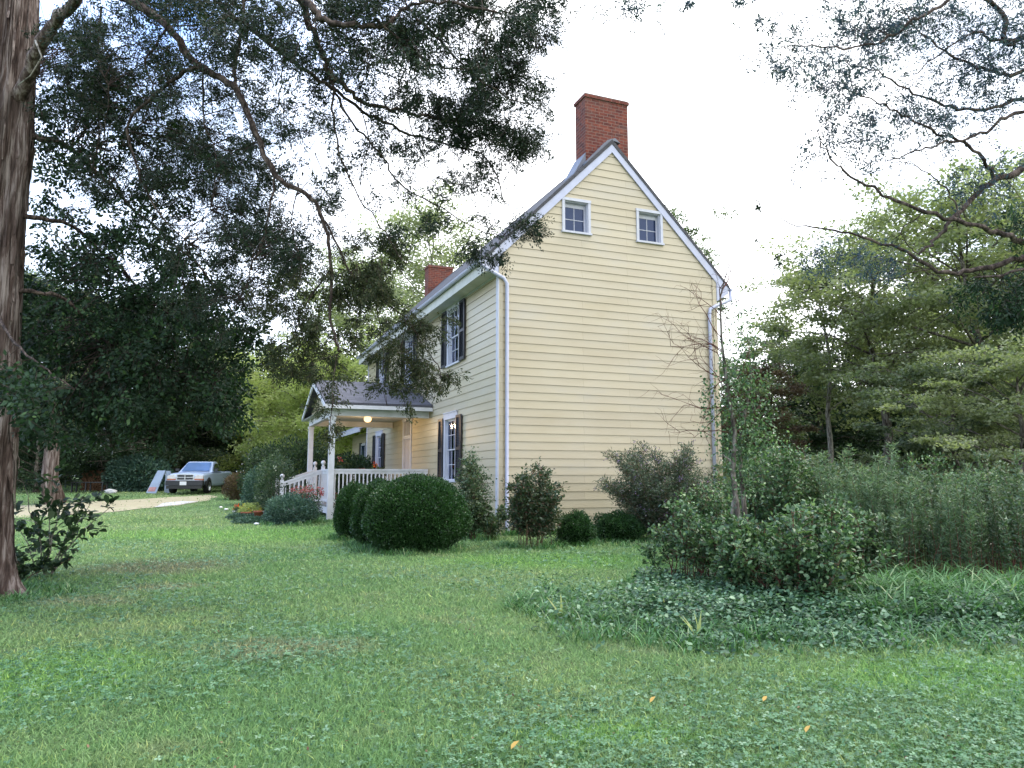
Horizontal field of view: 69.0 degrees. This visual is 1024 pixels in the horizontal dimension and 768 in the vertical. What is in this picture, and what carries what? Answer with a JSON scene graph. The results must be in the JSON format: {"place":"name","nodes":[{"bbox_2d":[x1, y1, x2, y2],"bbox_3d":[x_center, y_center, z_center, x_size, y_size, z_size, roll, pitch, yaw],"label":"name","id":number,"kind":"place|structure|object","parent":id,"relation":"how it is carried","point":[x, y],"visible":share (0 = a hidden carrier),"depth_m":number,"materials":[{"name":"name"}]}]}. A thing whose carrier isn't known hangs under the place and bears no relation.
{"place":"outdoors","nodes":[
{"label":"outdoors","id":0,"kind":"place"},
{"bbox_2d":[14,495,215,517],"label":"driveway","id":1,"kind":"structure","parent":0,"point":[136,504],"depth_m":29.29,"materials":[{"name":"beige gravel"}]},
{"bbox_2d":[0,477,1023,767],"bbox_3d":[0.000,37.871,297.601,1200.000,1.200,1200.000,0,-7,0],"label":"ground","id":2,"kind":"structure","parent":0,"point":[216,493],"depth_m":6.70,"materials":[{"name":"green plant"}]},
{"bbox_2d":[17,267,67,481],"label":"broadleaf tree","id":3,"kind":"object","parent":2,"relation":"on","point":[25,459],"visible":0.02,"depth_m":44.70,"materials":[{"name":"green plant"}]},
{"bbox_2d":[15,546,73,580],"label":"shrub","id":4,"kind":"object","parent":2,"relation":"on","point":[24,570],"visible":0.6,"depth_m":10.22,"materials":[{"name":"green plant"}]},
{"bbox_2d":[25,469,85,487],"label":"wire fence","id":5,"kind":"object","parent":2,"relation":"on","point":[65,480],"visible":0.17,"depth_m":45.61,"materials":[{"name":"black metal"}]},
{"bbox_2d":[16,265,102,486],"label":"broadleaf tree","id":6,"kind":"object","parent":2,"relation":"on","point":[31,461],"depth_m":47.34,"materials":[{"name":"green plant"}]},
{"bbox_2d":[13,416,111,492],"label":"broadleaf tree","id":7,"kind":"object","parent":2,"relation":"on","point":[25,471],"visible":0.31,"depth_m":39.50,"materials":[{"name":"green plant"}]},
{"bbox_2d":[14,459,119,574],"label":"leafy sapling","id":8,"kind":"object","parent":2,"relation":"on","point":[52,511],"visible":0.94,"depth_m":10.56,"materials":[{"name":"green plant"}]},
{"bbox_2d":[23,270,124,504],"bbox_3d":[-18.314,0.277,29.903,7.092,9.236,9.592,0,-7,0],"label":"cedar tree","id":9,"kind":"object","parent":2,"relation":"on","point":[50,461],"visible":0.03,"depth_m":29.38,"materials":[{"name":"brown plant"}]},
{"bbox_2d":[26,422,124,485],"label":"broadleaf tree","id":10,"kind":"object","parent":2,"relation":"on","point":[76,474],"visible":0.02,"depth_m":51.10,"materials":[{"name":"green plant"}]},
{"bbox_2d":[70,482,109,491],"bbox_3d":[-22.770,5.551,40.124,1.950,0.550,0.500,-1,-7,6],"label":"metal bench","id":11,"kind":"object","parent":2,"relation":"on","point":[90,485],"visible":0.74,"depth_m":39.98,"materials":[{"name":"black metal"}]},
{"bbox_2d":[80,470,105,490],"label":"wood pile","id":12,"kind":"object","parent":2,"relation":"on","point":[95,486],"visible":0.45,"depth_m":41.68,"materials":[{"name":"brown wood"}]},
{"bbox_2d":[35,288,201,466],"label":"broadleaf tree","id":13,"kind":"object","parent":2,"relation":"on","point":[110,438],"visible":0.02,"depth_m":44.22,"materials":[{"name":"green plant"}]},
{"bbox_2d":[22,314,233,482],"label":"broadleaf tree","id":14,"kind":"object","parent":2,"relation":"on","point":[129,446],"visible":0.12,"depth_m":41.80,"materials":[{"name":"green plant"}]},
{"bbox_2d":[100,453,173,491],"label":"pale bush","id":15,"kind":"object","parent":2,"relation":"on","point":[126,478],"visible":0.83,"depth_m":40.70,"materials":[{"name":"green plant"}]},
{"bbox_2d":[146,470,176,492],"bbox_3d":[-18.303,5.105,38.846,1.504,1.180,0.513,1,-7,-12],"label":"sandwich board","id":16,"kind":"object","parent":2,"relation":"on","point":[155,483],"visible":0.73,"depth_m":38.84,"materials":[{"name":"plastic"}]},
{"bbox_2d":[156,501,197,506],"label":"path slab","id":17,"kind":"structure","parent":2,"relation":"on","point":[173,503],"depth_m":29.80,"materials":[{"name":"concrete"}]},
{"bbox_2d":[100,291,282,486],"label":"broadleaf tree","id":18,"kind":"object","parent":2,"relation":"on","point":[182,458],"visible":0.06,"depth_m":46.43,"materials":[{"name":"green plant"}]},
{"bbox_2d":[165,462,231,492],"bbox_3d":[-16.587,4.968,39.743,2.160,1.640,5.255,1,-7,-5],"label":"pickup truck","id":19,"kind":"object","parent":2,"relation":"on","point":[195,476],"visible":0.86,"depth_m":37.97,"materials":[{"name":"silver metal"}]},
{"bbox_2d":[166,343,264,472],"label":"broadleaf tree","id":20,"kind":"object","parent":2,"relation":"on","point":[205,441],"visible":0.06,"depth_m":48.81,"materials":[{"name":"green plant"}]},
{"bbox_2d":[221,471,252,499],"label":"brown juniper","id":21,"kind":"object","parent":2,"relation":"on","point":[230,490],"visible":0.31,"depth_m":32.69,"materials":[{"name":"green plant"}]},
{"bbox_2d":[224,512,253,518],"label":"silver edging plant","id":22,"kind":"object","parent":2,"relation":"on","point":[233,515],"visible":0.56,"depth_m":22.30,"materials":[{"name":"blue plant"}]},
{"bbox_2d":[238,502,261,512],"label":"yellow flower plant","id":23,"kind":"object","parent":2,"relation":"on","point":[251,507],"visible":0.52,"depth_m":23.07,"materials":[{"name":"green plant"}]},
{"bbox_2d":[229,515,280,523],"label":"silver edging plant","id":24,"kind":"object","parent":2,"relation":"on","point":[249,519],"visible":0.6,"depth_m":20.76,"materials":[{"name":"blue plant"}]},
{"bbox_2d":[239,462,278,509],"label":"rose bush","id":25,"kind":"object","parent":2,"relation":"on","point":[249,483],"visible":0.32,"depth_m":25.00,"materials":[{"name":"green plant"}]},
{"bbox_2d":[204,365,335,473],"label":"broadleaf tree","id":26,"kind":"object","parent":2,"relation":"on","point":[231,462],"visible":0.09,"depth_m":46.66,"materials":[{"name":"green plant"}]},
{"bbox_2d":[253,450,297,512],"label":"rose bush","id":27,"kind":"object","parent":2,"relation":"on","point":[278,470],"visible":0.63,"depth_m":23.57,"materials":[{"name":"green plant"}]},
{"bbox_2d":[235,433,345,498],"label":"evergreen bush","id":28,"kind":"object","parent":2,"relation":"on","point":[297,456],"visible":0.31,"depth_m":29.36,"materials":[{"name":"green plant"}]},
{"bbox_2d":[261,492,320,524],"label":"blue green bush","id":29,"kind":"object","parent":2,"relation":"on","point":[284,510],"visible":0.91,"depth_m":20.62,"materials":[{"name":"green plant"}]},
{"bbox_2d":[0,0,592,596],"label":"cedar tree","id":30,"kind":"object","parent":2,"relation":"on","point":[98,394],"visible":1,"depth_m":9.02,"materials":[{"name":"green plant"}]},
{"bbox_2d":[592,0,666,35],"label":"hanging sprig","id":31,"kind":"object","parent":30,"relation":"hanging from","point":[634,8],"visible":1,"depth_m":6.99,"materials":[{"name":"green plant"}]},
{"bbox_2d":[214,323,384,485],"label":"broadleaf tree","id":32,"kind":"object","parent":2,"relation":"on","point":[293,415],"visible":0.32,"depth_m":40.14,"materials":[{"name":"green plant"}]},
{"bbox_2d":[290,482,323,521],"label":"red flower bush","id":33,"kind":"object","parent":2,"relation":"on","point":[304,491],"visible":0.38,"depth_m":21.31,"materials":[{"name":"green plant"}]},
{"bbox_2d":[305,451,373,499],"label":"evergreen bush","id":34,"kind":"object","parent":2,"relation":"on","point":[357,461],"visible":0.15,"depth_m":31.31,"materials":[{"name":"green plant"}]},
{"bbox_2d":[331,479,363,539],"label":"boxwood","id":35,"kind":"object","parent":2,"relation":"on","point":[344,499],"visible":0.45,"depth_m":16.41,"materials":[{"name":"green plant"}]},
{"bbox_2d":[335,427,365,455],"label":"wing","id":36,"kind":"structure","parent":2,"relation":"on","point":[359,444],"depth_m":36.66,"materials":[{"name":"yellow wood"}]},
{"bbox_2d":[271,236,434,432],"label":"broadleaf tree","id":37,"kind":"object","parent":2,"relation":"on","point":[335,319],"visible":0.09,"depth_m":52.07,"materials":[{"name":"green plant"}]},
{"bbox_2d":[274,380,432,519],"bbox_3d":[-5.612,2.206,25.115,4.345,4.630,5.940,3,-8,-22],"label":"front porch","id":38,"kind":"object","parent":2,"relation":"on","point":[377,412],"visible":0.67,"depth_m":23.39,"materials":[{"name":"white wood"}]},
{"bbox_2d":[325,456,350,498],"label":"potted plant","id":39,"kind":"object","parent":38,"relation":"on","point":[340,463],"visible":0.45,"depth_m":24.82,"materials":[{"name":"green plant"}]},
{"bbox_2d":[352,468,374,484],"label":"potted plant","id":40,"kind":"object","parent":38,"relation":"on","point":[361,478],"visible":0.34,"depth_m":23.88,"materials":[{"name":"green plant"}]},
{"bbox_2d":[366,462,386,484],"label":"potted plant","id":41,"kind":"object","parent":38,"relation":"on","point":[375,467],"visible":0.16,"depth_m":24.70,"materials":[{"name":"green plant"}]},
{"bbox_2d":[348,477,391,544],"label":"boxwood","id":42,"kind":"object","parent":2,"relation":"on","point":[360,499],"visible":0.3,"depth_m":14.93,"materials":[{"name":"green plant"}]},
{"bbox_2d":[321,179,497,381],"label":"broadleaf tree","id":43,"kind":"object","parent":2,"relation":"on","point":[418,276],"visible":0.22,"depth_m":42.86,"materials":[{"name":"green plant"}]},
{"bbox_2d":[359,472,473,552],"bbox_3d":[-1.814,2.488,14.418,2.257,1.618,2.247,0,-7,0],"label":"boxwood","id":44,"kind":"object","parent":2,"relation":"on","point":[417,512],"visible":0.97,"depth_m":13.70,"materials":[{"name":"green plant"}]},
{"bbox_2d":[454,444,499,538],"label":"leafy shrub","id":45,"kind":"object","parent":2,"relation":"on","point":[471,488],"visible":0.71,"depth_m":16.71,"materials":[{"name":"green plant"}]},
{"bbox_2d":[470,496,510,538],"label":"leafy shrub","id":46,"kind":"object","parent":2,"relation":"on","point":[493,524],"visible":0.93,"depth_m":16.50,"materials":[{"name":"green plant"}]},
{"bbox_2d":[0,536,1023,767],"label":"clover","id":47,"kind":"object","parent":2,"relation":"on","point":[830,746],"visible":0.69,"depth_m":4.67,"materials":[{"name":"green plant"}]},
{"bbox_2d":[0,516,1023,657],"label":"uncut grass","id":48,"kind":"structure","parent":2,"relation":"on","point":[620,628],"depth_m":6.60,"materials":[{"name":"green plant"}]},
{"bbox_2d":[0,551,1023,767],"bbox_3d":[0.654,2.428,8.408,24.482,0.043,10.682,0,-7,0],"label":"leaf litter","id":49,"kind":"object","parent":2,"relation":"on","point":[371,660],"visible":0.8,"depth_m":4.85,"materials":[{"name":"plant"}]},
{"bbox_2d":[25,382,1019,481],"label":"woods","id":50,"kind":"object","parent":2,"relation":"on","point":[721,408],"depth_m":58.33,"materials":[{"name":"green plant"}]},
{"bbox_2d":[499,456,569,546],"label":"leafy shrub","id":51,"kind":"object","parent":2,"relation":"on","point":[537,510],"visible":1,"depth_m":14.69,"materials":[{"name":"green plant"}]},
{"bbox_2d":[356,93,733,534],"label":"yellow house","id":52,"kind":"structure","parent":2,"relation":"on","point":[560,344],"depth_m":19.66,"materials":[{"name":"beige"}]},
{"bbox_2d":[375,430,382,477],"bbox_3d":[-5.378,2.935,30.499,0.250,2.023,1.320,3,-8,-22],"label":"window","id":53,"kind":"structure","parent":52,"relation":"in","point":[378,433],"depth_m":30.89,"materials":[{"name":"white paint"}]},
{"bbox_2d":[379,352,385,382],"bbox_3d":[-5.228,-0.375,30.538,0.250,1.883,1.320,3,-8,-22],"label":"window","id":54,"kind":"structure","parent":52,"relation":"in","point":[381,378],"depth_m":30.95,"materials":[{"name":"white paint"}]},
{"bbox_2d":[405,439,409,474],"bbox_3d":[-3.618,2.979,26.102,0.062,2.100,0.960,3,-8,-22],"label":"door","id":55,"kind":"structure","parent":52,"relation":"in","point":[407,442],"depth_m":26.26,"materials":[{"name":"paint"}]},
{"bbox_2d":[404,334,412,383],"bbox_3d":[-3.561,-0.885,26.444,0.250,1.883,1.320,3,-8,-22],"label":"window","id":56,"kind":"structure","parent":52,"relation":"in","point":[406,344],"depth_m":26.73,"materials":[{"name":"white paint"}]},
{"bbox_2d":[443,410,457,481],"bbox_3d":[-1.706,1.813,21.483,0.250,2.023,1.320,3,-8,-22],"label":"window","id":57,"kind":"structure","parent":52,"relation":"in","point":[449,425],"depth_m":21.77,"materials":[{"name":"white paint"}]},
{"bbox_2d":[445,300,460,367],"bbox_3d":[-1.624,-1.477,21.687,0.250,1.883,1.320,3,-8,-22],"label":"window","id":58,"kind":"structure","parent":52,"relation":"in","point":[452,351],"depth_m":21.93,"materials":[{"name":"white paint"}]},
{"bbox_2d":[561,197,591,235],"bbox_3d":[1.661,-4.378,19.544,0.870,0.950,0.240,3,-8,-22],"label":"window","id":59,"kind":"structure","parent":52,"relation":"in","point":[575,219],"depth_m":19.60,"materials":[{"name":"white paint"}]},
{"bbox_2d":[636,208,664,245],"bbox_3d":[3.728,-4.275,20.372,0.870,0.950,0.240,3,-8,-22],"label":"window","id":60,"kind":"structure","parent":52,"relation":"in","point":[649,223],"depth_m":20.43,"materials":[{"name":"white paint"}]},
{"bbox_2d":[555,508,598,545],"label":"boxwood","id":61,"kind":"object","parent":2,"relation":"on","point":[576,526],"visible":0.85,"depth_m":15.07,"materials":[{"name":"green plant"}]},
{"bbox_2d":[483,583,753,636],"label":"tufty grass","id":62,"kind":"structure","parent":2,"relation":"on","point":[516,597],"depth_m":7.69,"materials":[{"name":"green plant"}]},
{"bbox_2d":[592,508,647,541],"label":"boxwood","id":63,"kind":"object","parent":2,"relation":"on","point":[616,524],"visible":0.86,"depth_m":15.79,"materials":[{"name":"green plant"}]},
{"bbox_2d":[593,439,728,540],"bbox_3d":[3.228,2.312,16.275,3.093,2.233,2.798,0,-7,0],"label":"butterfly bush","id":64,"kind":"object","parent":2,"relation":"on","point":[644,496],"visible":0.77,"depth_m":16.05,"materials":[{"name":"green plant"}]},
{"bbox_2d":[635,497,729,587],"bbox_3d":[2.279,2.017,9.473,1.253,1.149,1.251,5,-9,-35],"label":"wild shrub","id":65,"kind":"object","parent":2,"relation":"on","point":[685,535],"visible":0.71,"depth_m":9.37,"materials":[{"name":"green plant"}]},
{"bbox_2d":[683,613,700,635],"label":"strap plant","id":66,"kind":"object","parent":2,"relation":"on","point":[698,626],"visible":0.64,"depth_m":6.41,"materials":[{"name":"green plant"}]},
{"bbox_2d":[665,204,757,367],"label":"broadleaf tree","id":67,"kind":"object","parent":2,"relation":"on","point":[704,251],"visible":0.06,"depth_m":41.24,"materials":[{"name":"green plant"}]},
{"bbox_2d":[665,482,764,560],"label":"wild shrub","id":68,"kind":"object","parent":2,"relation":"on","point":[708,506],"visible":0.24,"depth_m":11.56,"materials":[{"name":"green plant"}]},
{"bbox_2d":[642,251,810,540],"bbox_3d":[2.823,0.434,9.856,2.377,4.764,1.448,0,-7,0],"label":"bare sapling","id":69,"kind":"object","parent":2,"relation":"on","point":[735,455],"visible":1,"depth_m":9.79,"materials":[{"name":"grey plant"}]},
{"bbox_2d":[699,513,792,597],"bbox_3d":[2.689,1.971,8.469,1.083,0.990,1.074,0,-7,0],"label":"wild shrub","id":70,"kind":"object","parent":2,"relation":"on","point":[728,568],"visible":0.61,"depth_m":8.30,"materials":[{"name":"green plant"}]},
{"bbox_2d":[704,431,835,543],"bbox_3d":[4.373,1.861,12.445,1.756,2.190,2.043,3,-8,-25],"label":"wild shrub","id":71,"kind":"object","parent":2,"relation":"on","point":[785,486],"visible":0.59,"depth_m":12.05,"materials":[{"name":"green plant"}]},
{"bbox_2d":[517,565,1023,682],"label":"ivy cover","id":72,"kind":"object","parent":2,"relation":"on","point":[692,598],"visible":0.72,"depth_m":7.02,"materials":[{"name":"green plant"}]},
{"bbox_2d":[720,362,820,471],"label":"brown tree","id":73,"kind":"object","parent":2,"relation":"on","point":[795,389],"visible":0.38,"depth_m":26.89,"materials":[{"name":"grey plant"}]},
{"bbox_2d":[719,340,838,472],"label":"broadleaf tree","id":74,"kind":"object","parent":2,"relation":"on","point":[800,435],"visible":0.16,"depth_m":32.82,"materials":[{"name":"green plant"}]},
{"bbox_2d":[722,319,837,457],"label":"broadleaf tree","id":75,"kind":"object","parent":2,"relation":"on","point":[768,334],"visible":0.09,"depth_m":48.13,"materials":[{"name":"green plant"}]},
{"bbox_2d":[719,497,901,602],"bbox_3d":[3.136,1.829,8.130,1.626,1.192,1.738,4,-8,-28],"label":"wild shrub","id":76,"kind":"object","parent":2,"relation":"on","point":[815,561],"visible":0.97,"depth_m":7.83,"materials":[{"name":"green plant"}]},
{"bbox_2d":[759,358,882,474],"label":"evergreen tree","id":77,"kind":"object","parent":2,"relation":"on","point":[819,441],"visible":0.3,"depth_m":35.35,"materials":[{"name":"green plant"}]},
{"bbox_2d":[723,241,935,468],"bbox_3d":[12.401,-0.267,29.954,8.137,10.181,9.485,0,-7,0],"label":"broadleaf tree","id":78,"kind":"object","parent":2,"relation":"on","point":[827,402],"visible":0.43,"depth_m":29.89,"materials":[{"name":"green plant"}]},
{"bbox_2d":[797,491,890,568],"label":"wild shrub","id":79,"kind":"object","parent":2,"relation":"on","point":[868,542],"visible":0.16,"depth_m":9.65,"materials":[{"name":"green plant"}]},
{"bbox_2d":[763,326,933,470],"bbox_3d":[17.489,1.202,38.510,8.472,8.979,8.578,0,-7,0],"label":"evergreen tree","id":80,"kind":"object","parent":2,"relation":"on","point":[870,447],"visible":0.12,"depth_m":37.03,"materials":[{"name":"green plant"}]},
{"bbox_2d":[815,462,908,564],"bbox_3d":[5.476,2.076,11.988,1.306,1.650,1.670,5,-9,-37],"label":"weedy bush","id":81,"kind":"object","parent":2,"relation":"on","point":[895,480],"visible":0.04,"depth_m":11.92,"materials":[{"name":"green plant"}]},
{"bbox_2d":[712,449,1018,513],"bbox_3d":[12.335,3.140,23.412,14.121,2.266,9.616,0,-7,0],"label":"field brush","id":82,"kind":"object","parent":2,"relation":"on","point":[861,460],"visible":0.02,"depth_m":20.77,"materials":[{"name":"green plant"}]},
{"bbox_2d":[728,0,1023,344],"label":"overhanging tree","id":83,"kind":"object","parent":2,"relation":"on","point":[1005,317],"visible":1,"depth_m":7.41,"materials":[{"name":"green plant"}]},
{"bbox_2d":[731,0,755,9],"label":"hanging sprig","id":84,"kind":"object","parent":83,"relation":"hanging from","point":[739,4],"visible":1,"depth_m":6.99,"materials":[{"name":"green plant"}]},
{"bbox_2d":[754,49,762,212],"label":"hanging leaf tuft","id":85,"kind":"object","parent":83,"relation":"hanging from","point":[758,208],"visible":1,"depth_m":7.07,"materials":[{"name":"green plant"}]},
{"bbox_2d":[751,0,777,37],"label":"hanging sprig","id":86,"kind":"object","parent":83,"relation":"hanging from","point":[759,19],"visible":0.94,"depth_m":6.96,"materials":[{"name":"green plant"}]},
{"bbox_2d":[773,18,784,266],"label":"hanging leaf tuft","id":87,"kind":"object","parent":83,"relation":"hanging from","point":[777,259],"visible":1,"depth_m":7.00,"materials":[{"name":"green plant"}]},
{"bbox_2d":[752,200,1020,466],"bbox_3d":[13.810,-1.175,27.665,9.353,11.608,11.215,-4,-8,31],"label":"broadleaf tree","id":88,"kind":"object","parent":2,"relation":"on","point":[815,356],"visible":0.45,"depth_m":27.39,"materials":[{"name":"green plant"}]},
{"bbox_2d":[794,557,1023,622],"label":"long grass","id":89,"kind":"structure","parent":2,"relation":"on","point":[893,578],"depth_m":7.91,"materials":[{"name":"green plant"}]},
{"bbox_2d":[809,440,1023,577],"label":"tall weeds","id":90,"kind":"object","parent":2,"relation":"on","point":[872,501],"visible":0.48,"depth_m":9.94,"materials":[{"name":"green plant"}]},
{"bbox_2d":[814,151,1023,468],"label":"broadleaf tree","id":91,"kind":"object","parent":2,"relation":"on","point":[947,241],"visible":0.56,"depth_m":23.55,"materials":[{"name":"green plant"}]},
{"bbox_2d":[866,314,975,465],"bbox_3d":[22.115,0.993,41.299,7.301,9.927,10.050,-4,-8,31],"label":"evergreen tree","id":92,"kind":"object","parent":2,"relation":"on","point":[900,454],"visible":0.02,"depth_m":38.71,"materials":[{"name":"green plant"}]},
{"bbox_2d":[827,342,1023,481],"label":"broadleaf tree","id":93,"kind":"object","parent":2,"relation":"on","point":[937,371],"visible":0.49,"depth_m":19.91,"materials":[{"name":"green plant"}]},
{"bbox_2d":[841,263,1018,457],"bbox_3d":[19.911,-0.049,34.874,9.361,10.762,8.069,7,-10,-43],"label":"broadleaf tree","id":94,"kind":"object","parent":2,"relation":"on","point":[940,414],"visible":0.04,"depth_m":34.38,"materials":[{"name":"green plant"}]},
{"bbox_2d":[876,448,1001,554],"bbox_3d":[7.821,2.104,13.330,2.083,1.925,2.048,0,-7,0],"label":"weedy bush","id":95,"kind":"object","parent":2,"relation":"on","point":[935,466],"visible":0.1,"depth_m":13.38,"materials":[{"name":"green plant"}]},
{"bbox_2d":[866,459,1023,576],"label":"weeds","id":96,"kind":"object","parent":2,"relation":"on","point":[993,520],"visible":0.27,"depth_m":10.41,"materials":[{"name":"green plant"}]},
{"bbox_2d":[873,332,1023,482],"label":"broadleaf tree","id":97,"kind":"object","parent":2,"relation":"on","point":[1013,364],"visible":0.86,"depth_m":17.61,"materials":[{"name":"green plant"}]},
{"bbox_2d":[883,304,1021,464],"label":"evergreen tree","id":98,"kind":"object","parent":2,"relation":"on","point":[1006,422],"depth_m":41.33,"materials":[{"name":"green plant"}]},
{"bbox_2d":[893,124,1023,427],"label":"broadleaf tree","id":99,"kind":"object","parent":2,"relation":"on","point":[951,165],"visible":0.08,"depth_m":25.76,"materials":[{"name":"green plant"}]},
{"bbox_2d":[931,234,1019,445],"bbox_3d":[26.633,-1.617,36.997,13.196,14.267,12.111,0,-7,0],"label":"broadleaf tree","id":100,"kind":"object","parent":2,"relation":"on","point":[988,244],"visible":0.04,"depth_m":38.03,"materials":[{"name":"green plant"}]},
{"bbox_2d":[944,467,1023,562],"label":"weedy bush","id":101,"kind":"object","parent":2,"relation":"on","point":[996,497],"visible":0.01,"depth_m":12.48,"materials":[{"name":"green plant"}]},
{"bbox_2d":[24,0,1023,471],"label":"sky","id":102,"kind":"structure","parent":0,"point":[697,136],"materials":[{"name":"white"}]},
{"bbox_2d":[678,0,695,12],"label":"hanging sprig","id":103,"kind":"object","parent":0,"point":[687,5],"visible":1,"depth_m":6.98,"materials":[{"name":"green plant"}]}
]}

